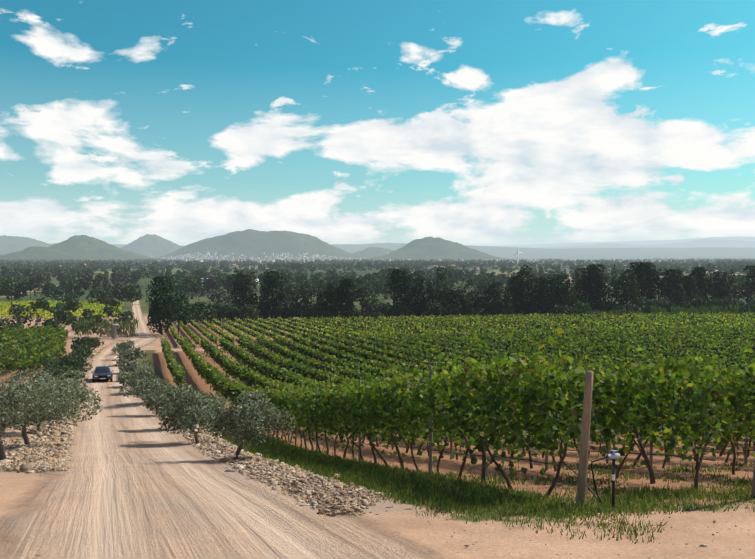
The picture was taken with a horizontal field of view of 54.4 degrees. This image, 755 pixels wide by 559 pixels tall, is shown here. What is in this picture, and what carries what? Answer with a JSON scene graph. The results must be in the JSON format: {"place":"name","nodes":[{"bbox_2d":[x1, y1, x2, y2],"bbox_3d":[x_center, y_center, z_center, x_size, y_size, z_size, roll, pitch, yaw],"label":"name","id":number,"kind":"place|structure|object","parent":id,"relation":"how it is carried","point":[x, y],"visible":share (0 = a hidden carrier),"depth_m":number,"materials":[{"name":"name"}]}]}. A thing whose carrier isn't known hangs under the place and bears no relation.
{"place":"outdoors","nodes":[
{"label":"outdoors","id":0,"kind":"place"},
{"bbox_2d":[0,235,50,254],"bbox_3d":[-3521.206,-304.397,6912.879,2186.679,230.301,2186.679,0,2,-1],"label":"hill","id":1,"kind":"structure","parent":0,"point":[9,244],"depth_m":6661.15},
{"bbox_2d":[0,246,107,260],"bbox_3d":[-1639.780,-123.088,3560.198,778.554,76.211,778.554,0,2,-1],"label":"hill","id":2,"kind":"structure","parent":0,"point":[38,253],"depth_m":3440.13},
{"bbox_2d":[48,235,161,260],"bbox_3d":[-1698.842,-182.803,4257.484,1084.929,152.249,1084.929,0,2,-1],"label":"hill","id":3,"kind":"structure","parent":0,"point":[87,246],"depth_m":4096.95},
{"bbox_2d":[120,234,181,257],"bbox_3d":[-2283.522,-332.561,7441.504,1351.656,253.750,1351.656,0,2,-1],"label":"hill","id":4,"kind":"structure","parent":0,"point":[153,245],"depth_m":7191.92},
{"bbox_2d":[0,300,453,558],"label":"dirt road","id":5,"kind":"structure","parent":0,"point":[102,498],"depth_m":9.59,"materials":[{"name":"beige soil"}]},
{"bbox_2d":[91,366,113,381],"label":"sedan car","id":6,"kind":"object","parent":5,"relation":"on","point":[99,373],"visible":1,"depth_m":73.99,"materials":[{"name":"black paint"}]},
{"bbox_2d":[154,229,362,259],"bbox_3d":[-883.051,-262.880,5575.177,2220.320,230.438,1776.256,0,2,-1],"label":"mesa hill","id":7,"kind":"structure","parent":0,"point":[248,243],"depth_m":5227.03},
{"bbox_2d":[351,247,394,257],"bbox_3d":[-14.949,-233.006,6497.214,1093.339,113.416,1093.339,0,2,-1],"label":"hill","id":8,"kind":"structure","parent":0,"point":[369,252],"depth_m":6325.94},
{"bbox_2d":[0,259,754,558],"bbox_3d":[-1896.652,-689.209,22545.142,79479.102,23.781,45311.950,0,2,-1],"label":"ground","id":9,"kind":"structure","parent":0,"point":[497,539],"depth_m":11.22,"materials":[{"name":"beige soil"}]},
{"bbox_2d":[0,324,68,374],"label":"vine rows","id":10,"kind":"structure","parent":9,"relation":"on","point":[42,343],"depth_m":97.90,"materials":[{"name":"green plant"}]},
{"bbox_2d":[1,382,82,431],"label":"olive tree","id":11,"kind":"object","parent":9,"relation":"on","point":[39,428],"visible":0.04,"depth_m":35.69,"materials":[{"name":"green plant"}]},
{"bbox_2d":[2,359,89,472],"bbox_3d":[-25.420,7.534,61.592,3.294,9.332,97.232,-1,2,-20],"label":"rubble strip mound","id":12,"kind":"object","parent":9,"relation":"on","point":[28,460],"visible":0.02,"depth_m":16.79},
{"bbox_2d":[0,350,100,472],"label":"rubble strip","id":13,"kind":"object","parent":9,"relation":"on","point":[19,453],"visible":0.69,"depth_m":26.23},
{"bbox_2d":[0,367,102,459],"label":"olive tree","id":14,"kind":"object","parent":9,"relation":"on","point":[6,400],"visible":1,"depth_m":20.41,"materials":[{"name":"green plant"}]},
{"bbox_2d":[0,376,102,444],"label":"olive tree","id":15,"kind":"object","parent":9,"relation":"on","point":[71,381],"visible":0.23,"depth_m":28.18,"materials":[{"name":"green plant"}]},
{"bbox_2d":[34,371,81,385],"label":"olive tree","id":16,"kind":"object","parent":9,"relation":"on","point":[50,373],"visible":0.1,"depth_m":52.30,"materials":[{"name":"green plant"}]},
{"bbox_2d":[40,363,82,379],"bbox_3d":[-25.661,8.250,58.316,3.923,2.810,3.300,1,2,29],"label":"olive tree","id":17,"kind":"object","parent":9,"relation":"on","point":[57,370],"visible":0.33,"depth_m":58.33,"materials":[{"name":"green plant"}]},
{"bbox_2d":[0,300,124,319],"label":"vineyard","id":18,"kind":"object","parent":9,"relation":"on","point":[47,313],"depth_m":257.26,"materials":[{"name":"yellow plant"}]},
{"bbox_2d":[34,369,90,402],"bbox_3d":[-19.393,7.139,44.743,3.599,2.944,3.918,-1,2,-31],"label":"olive tree","id":19,"kind":"object","parent":9,"relation":"on","point":[68,373],"visible":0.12,"depth_m":45.82,"materials":[{"name":"green plant"}]},
{"bbox_2d":[45,361,80,376],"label":"olive tree","id":20,"kind":"object","parent":9,"relation":"on","point":[50,362],"visible":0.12,"depth_m":65.62,"materials":[{"name":"green plant"}]},
{"bbox_2d":[42,354,85,368],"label":"olive tree","id":21,"kind":"object","parent":9,"relation":"on","point":[66,359],"visible":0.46,"depth_m":76.63,"materials":[{"name":"green plant"}]},
{"bbox_2d":[0,275,143,330],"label":"trees","id":22,"kind":"object","parent":9,"relation":"on","point":[61,316],"visible":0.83,"depth_m":250.16,"materials":[{"name":"green plant"}]},
{"bbox_2d":[57,359,92,377],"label":"olive tree","id":23,"kind":"object","parent":9,"relation":"on","point":[76,365],"visible":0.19,"depth_m":71.88,"materials":[{"name":"green plant"}]},
{"bbox_2d":[63,349,90,360],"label":"olive tree","id":24,"kind":"object","parent":9,"relation":"on","point":[79,351],"visible":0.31,"depth_m":89.08,"materials":[{"name":"green plant"}]},
{"bbox_2d":[70,343,93,356],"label":"olive tree","id":25,"kind":"object","parent":9,"relation":"on","point":[82,347],"visible":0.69,"depth_m":95.15,"materials":[{"name":"green plant"}]},
{"bbox_2d":[71,336,100,349],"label":"olive tree","id":26,"kind":"object","parent":9,"relation":"on","point":[90,341],"visible":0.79,"depth_m":102.39,"materials":[{"name":"green plant"}]},
{"bbox_2d":[111,324,118,338],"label":"gate pillar","id":27,"kind":"structure","parent":9,"relation":"on","point":[114,331],"depth_m":136.70,"materials":[{"name":"paint"}]},
{"bbox_2d":[111,341,133,353],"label":"olive tree","id":28,"kind":"object","parent":9,"relation":"on","point":[118,349],"visible":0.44,"depth_m":97.48,"materials":[{"name":"green plant"}]},
{"bbox_2d":[114,340,134,349],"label":"olive tree","id":29,"kind":"object","parent":9,"relation":"on","point":[121,344],"visible":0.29,"depth_m":105.03,"materials":[{"name":"green plant"}]},
{"bbox_2d":[115,357,137,369],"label":"olive tree","id":30,"kind":"object","parent":9,"relation":"on","point":[122,360],"visible":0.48,"depth_m":82.19,"materials":[{"name":"green plant"}]},
{"bbox_2d":[116,368,139,383],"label":"olive tree","id":31,"kind":"object","parent":9,"relation":"on","point":[120,378],"visible":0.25,"depth_m":68.11,"materials":[{"name":"green plant"}]},
{"bbox_2d":[116,347,147,360],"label":"olive tree","id":32,"kind":"object","parent":9,"relation":"on","point":[135,353],"visible":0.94,"depth_m":90.44,"materials":[{"name":"green plant"}]},
{"bbox_2d":[117,359,150,373],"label":"olive tree","id":33,"kind":"object","parent":9,"relation":"on","point":[131,367],"visible":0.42,"depth_m":74.78,"materials":[{"name":"green plant"}]},
{"bbox_2d":[118,374,166,401],"bbox_3d":[-17.473,8.217,54.649,2.493,2.506,4.491,0,2,13],"label":"olive tree","id":34,"kind":"object","parent":9,"relation":"on","point":[136,382],"visible":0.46,"depth_m":54.12,"materials":[{"name":"green plant"}]},
{"bbox_2d":[121,366,163,387],"bbox_3d":[-20.322,8.613,63.134,3.453,2.511,2.890,-1,2,-27],"label":"olive tree","id":35,"kind":"object","parent":9,"relation":"on","point":[148,372],"visible":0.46,"depth_m":62.49,"materials":[{"name":"green plant"}]},
{"bbox_2d":[130,379,173,414],"bbox_3d":[-14.118,7.729,47.499,4.148,2.474,2.626,1,2,21],"label":"olive tree","id":36,"kind":"object","parent":9,"relation":"on","point":[152,387],"visible":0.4,"depth_m":47.71,"materials":[{"name":"green plant"}]},
{"bbox_2d":[141,384,199,427],"bbox_3d":[-10.537,6.666,37.845,2.951,2.366,2.334,-1,2,-36],"label":"olive tree","id":37,"kind":"object","parent":9,"relation":"on","point":[155,398],"visible":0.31,"depth_m":37.49,"materials":[{"name":"green plant"}]},
{"bbox_2d":[158,386,223,441],"bbox_3d":[-7.613,5.524,30.082,2.817,2.413,3.878,0,2,-1],"label":"olive tree","id":38,"kind":"object","parent":9,"relation":"on","point":[182,400],"visible":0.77,"depth_m":29.00,"materials":[{"name":"green plant"}]},
{"bbox_2d":[178,390,295,459],"bbox_3d":[-3.863,4.148,20.507,3.300,1.998,2.588,-1,2,-35],"label":"olive tree","id":39,"kind":"object","parent":9,"relation":"on","point":[257,416],"visible":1,"depth_m":20.49,"materials":[{"name":"green plant"}]},
{"bbox_2d":[125,358,390,516],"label":"rubble strip","id":40,"kind":"object","parent":9,"relation":"on","point":[250,465],"visible":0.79,"depth_m":13.35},
{"bbox_2d":[183,430,370,515],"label":"rocks","id":41,"kind":"object","parent":9,"relation":"on","point":[357,512],"visible":0.02,"depth_m":11.27,"materials":[{"name":"beige stone"}]},
{"bbox_2d":[0,258,754,304],"bbox_3d":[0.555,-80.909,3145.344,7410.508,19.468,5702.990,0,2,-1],"label":"distant trees","id":42,"kind":"object","parent":9,"relation":"on","point":[374,283],"visible":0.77,"depth_m":801.88,"materials":[{"name":"green plant"}]},
{"bbox_2d":[2,474,753,558],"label":"loose stones","id":43,"kind":"object","parent":9,"relation":"on","point":[703,545],"visible":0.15,"depth_m":8.21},
{"bbox_2d":[60,252,716,272],"bbox_3d":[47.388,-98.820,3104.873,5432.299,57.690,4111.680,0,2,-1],"label":"building walls","id":44,"kind":"structure","parent":9,"relation":"on","point":[277,256],"depth_m":4938.29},
{"bbox_2d":[60,252,690,270],"bbox_3d":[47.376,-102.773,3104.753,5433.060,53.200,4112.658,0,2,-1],"label":"distant city","id":45,"kind":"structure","parent":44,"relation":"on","point":[269,259],"depth_m":3863.88},
{"bbox_2d":[73,304,741,336],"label":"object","id":46,"kind":"object","parent":9,"relation":"on","point":[92,327],"visible":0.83,"depth_m":140.74,"materials":[{"name":"green plant"}]},
{"bbox_2d":[145,262,754,334],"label":"trees","id":47,"kind":"object","parent":9,"relation":"on","point":[679,284],"visible":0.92,"depth_m":207.22,"materials":[{"name":"green plant"}]},
{"bbox_2d":[160,324,754,474],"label":"vine foliage","id":48,"kind":"object","parent":9,"relation":"on","point":[479,403],"visible":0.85,"depth_m":16.87,"materials":[{"name":"green plant"}]},
{"bbox_2d":[161,297,754,323],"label":"shrub hedge","id":49,"kind":"object","parent":9,"relation":"on","point":[217,311],"visible":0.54,"depth_m":208.40,"materials":[{"name":"green plant"}]},
{"bbox_2d":[165,328,754,401],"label":"vine rows","id":50,"kind":"object","parent":9,"relation":"on","point":[417,363],"visible":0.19,"depth_m":90.25,"materials":[{"name":"green plant"}]},
{"bbox_2d":[167,311,754,344],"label":"vineyard","id":51,"kind":"object","parent":9,"relation":"on","point":[422,325],"visible":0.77,"depth_m":163.53,"materials":[{"name":"green plant"}]},
{"bbox_2d":[171,332,754,473],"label":"trellis posts","id":52,"kind":"object","parent":9,"relation":"on","point":[546,454],"visible":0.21,"depth_m":21.29,"materials":[{"name":"brown wood"}]},
{"bbox_2d":[290,376,754,465],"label":"trellis wires","id":53,"kind":"object","parent":52,"relation":"attached to","point":[590,443],"visible":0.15,"depth_m":14.19,"materials":[{"name":"grey metal"}]},
{"bbox_2d":[173,310,753,347],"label":"young vine stakes","id":54,"kind":"object","parent":9,"relation":"on","point":[445,324],"visible":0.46,"depth_m":157.58,"materials":[{"name":"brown wood"}]},
{"bbox_2d":[210,432,754,543],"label":"grass tufts","id":55,"kind":"object","parent":9,"relation":"on","point":[395,479],"visible":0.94,"depth_m":11.33,"materials":[{"name":"green plant"}]},
{"bbox_2d":[236,402,750,495],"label":"grapevine trunks","id":56,"kind":"object","parent":9,"relation":"on","point":[643,455],"visible":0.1,"depth_m":16.91,"materials":[{"name":"brown wood"}]},
{"bbox_2d":[515,247,522,262],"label":"wind turbine","id":57,"kind":"object","parent":9,"relation":"on","point":[518,255],"visible":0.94,"depth_m":2609.18,"materials":[{"name":"white metal"}]},
{"bbox_2d":[576,371,593,504],"bbox_3d":[2.829,2.299,10.054,0.123,2.141,0.301,-1,2,-24],"label":"vine post","id":58,"kind":"object","parent":9,"relation":"on","point":[583,457],"visible":0.83,"depth_m":9.99,"materials":[{"name":"brown wood"}]},
{"bbox_2d":[559,450,620,507],"bbox_3d":[2.913,2.643,10.102,0.428,0.836,1.111,0,2,-7],"label":"station","id":59,"kind":"object","parent":9,"relation":"on","point":[613,456],"visible":0.88,"depth_m":9.62,"materials":[{"name":"black plastic"}]},
{"bbox_2d":[590,404,629,515],"bbox_3d":[2.993,2.268,9.539,0.005,1.312,0.948,-1,2,-17],"label":"guy wire","id":60,"kind":"object","parent":9,"relation":"on","point":[609,459],"visible":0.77,"depth_m":9.50,"materials":[{"name":"grey metal"}]},
{"bbox_2d":[751,460,754,497],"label":"vine post","id":61,"kind":"object","parent":9,"relation":"on","point":[753,488],"visible":0.41,"depth_m":10.68,"materials":[{"name":"brown wood"}]},
{"bbox_2d":[0,0,754,245],"label":"sky","id":62,"kind":"structure","parent":0,"point":[181,122],"materials":[{"name":"blue"}]},
{"bbox_2d":[48,243,754,258],"bbox_3d":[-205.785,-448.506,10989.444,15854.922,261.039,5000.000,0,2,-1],"label":"ridge","id":63,"kind":"structure","parent":0,"point":[628,253],"depth_m":10165.95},
{"bbox_2d":[360,237,527,260],"bbox_3d":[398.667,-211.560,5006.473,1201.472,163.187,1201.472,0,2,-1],"label":"hill","id":64,"kind":"structure","parent":0,"point":[428,248],"depth_m":4773.04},
{"bbox_2d":[496,236,754,247],"bbox_3d":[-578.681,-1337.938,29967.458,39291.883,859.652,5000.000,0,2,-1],"label":"ridge","id":65,"kind":"structure","parent":0,"point":[649,242],"depth_m":29987.25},
{"bbox_2d":[542,239,754,248],"bbox_3d":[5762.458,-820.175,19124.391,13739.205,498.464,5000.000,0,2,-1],"label":"ridge","id":66,"kind":"structure","parent":0,"point":[700,243],"depth_m":18773.03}
]}

